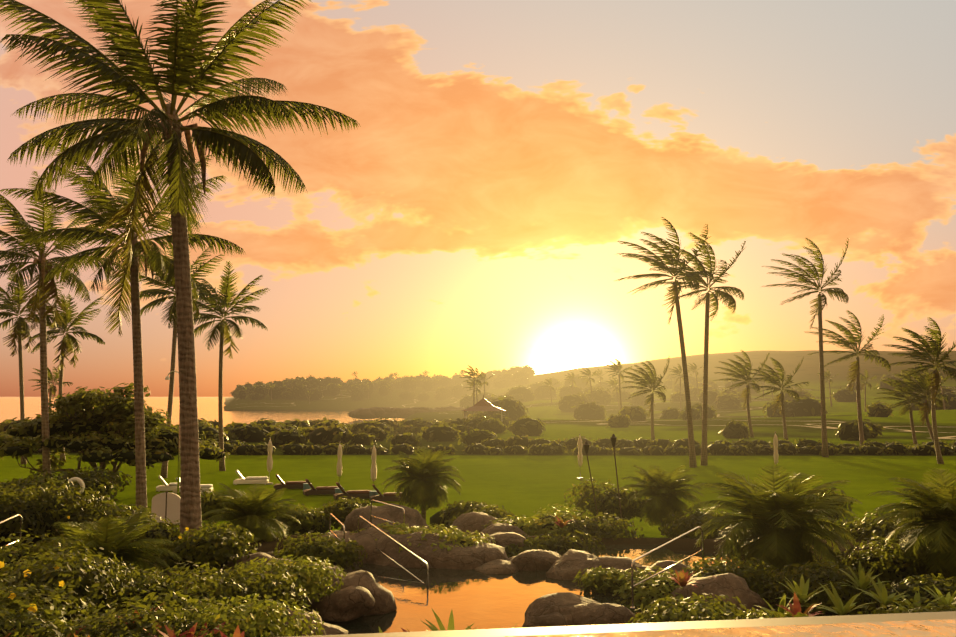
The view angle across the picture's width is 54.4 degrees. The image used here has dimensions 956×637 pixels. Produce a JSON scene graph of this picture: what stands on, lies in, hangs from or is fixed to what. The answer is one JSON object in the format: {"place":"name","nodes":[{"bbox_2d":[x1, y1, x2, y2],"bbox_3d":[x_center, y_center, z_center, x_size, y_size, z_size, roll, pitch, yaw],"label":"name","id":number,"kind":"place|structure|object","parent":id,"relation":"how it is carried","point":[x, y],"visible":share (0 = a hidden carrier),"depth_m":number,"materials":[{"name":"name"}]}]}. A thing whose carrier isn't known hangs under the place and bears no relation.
{"place":"outdoors","nodes":[
{"label":"outdoors","id":0,"kind":"place"},
{"bbox_2d":[0,0,360,539],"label":"palm","id":1,"kind":"object","parent":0,"point":[182,56],"depth_m":23.59,"materials":[{"name":"green plant"}]},
{"bbox_2d":[0,397,403,426],"bbox_3d":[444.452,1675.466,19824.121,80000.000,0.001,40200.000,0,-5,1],"label":"ocean water","id":2,"kind":"structure","parent":0,"point":[207,407],"depth_m":597.88,"materials":[{"name":"orange liquid"}]},
{"bbox_2d":[0,350,955,615],"bbox_3d":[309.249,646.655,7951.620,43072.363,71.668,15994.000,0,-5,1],"label":"terrain","id":3,"kind":"structure","parent":0,"point":[528,484],"depth_m":77.21,"materials":[{"name":"green plant"}]},
{"bbox_2d":[276,406,464,424],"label":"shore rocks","id":4,"kind":"object","parent":3,"relation":"on","point":[376,412],"visible":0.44,"depth_m":387.22,"materials":[{"name":"stone"}]},
{"bbox_2d":[0,371,776,608],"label":"handrails","id":5,"kind":"object","parent":3,"relation":"on","point":[423,561],"visible":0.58,"depth_m":22.48,"materials":[{"name":"grey"}]},
{"bbox_2d":[66,376,779,524],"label":"fittings","id":6,"kind":"object","parent":3,"relation":"on","point":[166,504],"visible":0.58,"depth_m":46.62,"materials":[{"name":"paint"}]},
{"bbox_2d":[146,503,771,636],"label":"rocks","id":7,"kind":"object","parent":3,"relation":"on","point":[360,593],"visible":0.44,"depth_m":22.76,"materials":[{"name":"stone"}]},
{"bbox_2d":[159,434,778,495],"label":"closed umbrellas","id":8,"kind":"object","parent":3,"relation":"on","point":[373,470],"visible":0.83,"depth_m":52.28,"materials":[{"name":"fabric"}]},
{"bbox_2d":[0,466,955,636],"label":"shrub leaves","id":9,"kind":"object","parent":3,"relation":"on","point":[104,593],"visible":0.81,"depth_m":19.09,"materials":[{"name":"green plant"}]},
{"bbox_2d":[0,367,955,636],"bbox_3d":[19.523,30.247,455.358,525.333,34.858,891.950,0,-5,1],"label":"bushes","id":10,"kind":"object","parent":3,"relation":"on","point":[258,435],"visible":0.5,"depth_m":95.30,"materials":[{"name":"green plant"}]},
{"bbox_2d":[0,383,229,504],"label":"broadleaf tree","id":11,"kind":"object","parent":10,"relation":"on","point":[114,413],"depth_m":42.46,"materials":[{"name":"green plant"}]},
{"bbox_2d":[0,217,955,477],"bbox_3d":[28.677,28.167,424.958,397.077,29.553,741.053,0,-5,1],"label":"palm","id":12,"kind":"object","parent":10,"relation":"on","point":[910,386],"depth_m":73.31,"materials":[{"name":"green plant"}]},
{"bbox_2d":[0,365,955,455],"bbox_3d":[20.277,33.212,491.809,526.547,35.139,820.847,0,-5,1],"label":"trees","id":13,"kind":"object","parent":3,"relation":"on","point":[349,436],"visible":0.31,"depth_m":149.77,"materials":[{"name":"green plant"}]},
{"bbox_2d":[0,516,955,636],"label":"plants","id":14,"kind":"object","parent":3,"relation":"on","point":[840,609],"visible":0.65,"depth_m":15.44,"materials":[{"name":"green plant"}]},
{"bbox_2d":[28,447,955,587],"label":"date palm","id":15,"kind":"object","parent":3,"relation":"on","point":[768,529],"depth_m":22.64,"materials":[{"name":"green plant"}]},
{"bbox_2d":[287,611,955,636],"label":"pool edge wall","id":16,"kind":"structure","parent":3,"relation":"on","point":[551,630],"depth_m":9.01,"materials":[{"name":"paint"}]},
{"bbox_2d":[0,0,955,396],"label":"sky","id":17,"kind":"structure","parent":0,"point":[500,157],"materials":[{"name":"orange"}]},
{"bbox_2d":[322,537,790,633],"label":"pond","id":18,"kind":"structure","parent":0,"point":[479,600],"depth_m":20.88,"materials":[{"name":"orange liquid"}]},
{"bbox_2d":[504,619,955,636],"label":"pool water","id":19,"kind":"structure","parent":0,"point":[932,628],"depth_m":8.77,"materials":[{"name":"brown liquid"}]}
]}

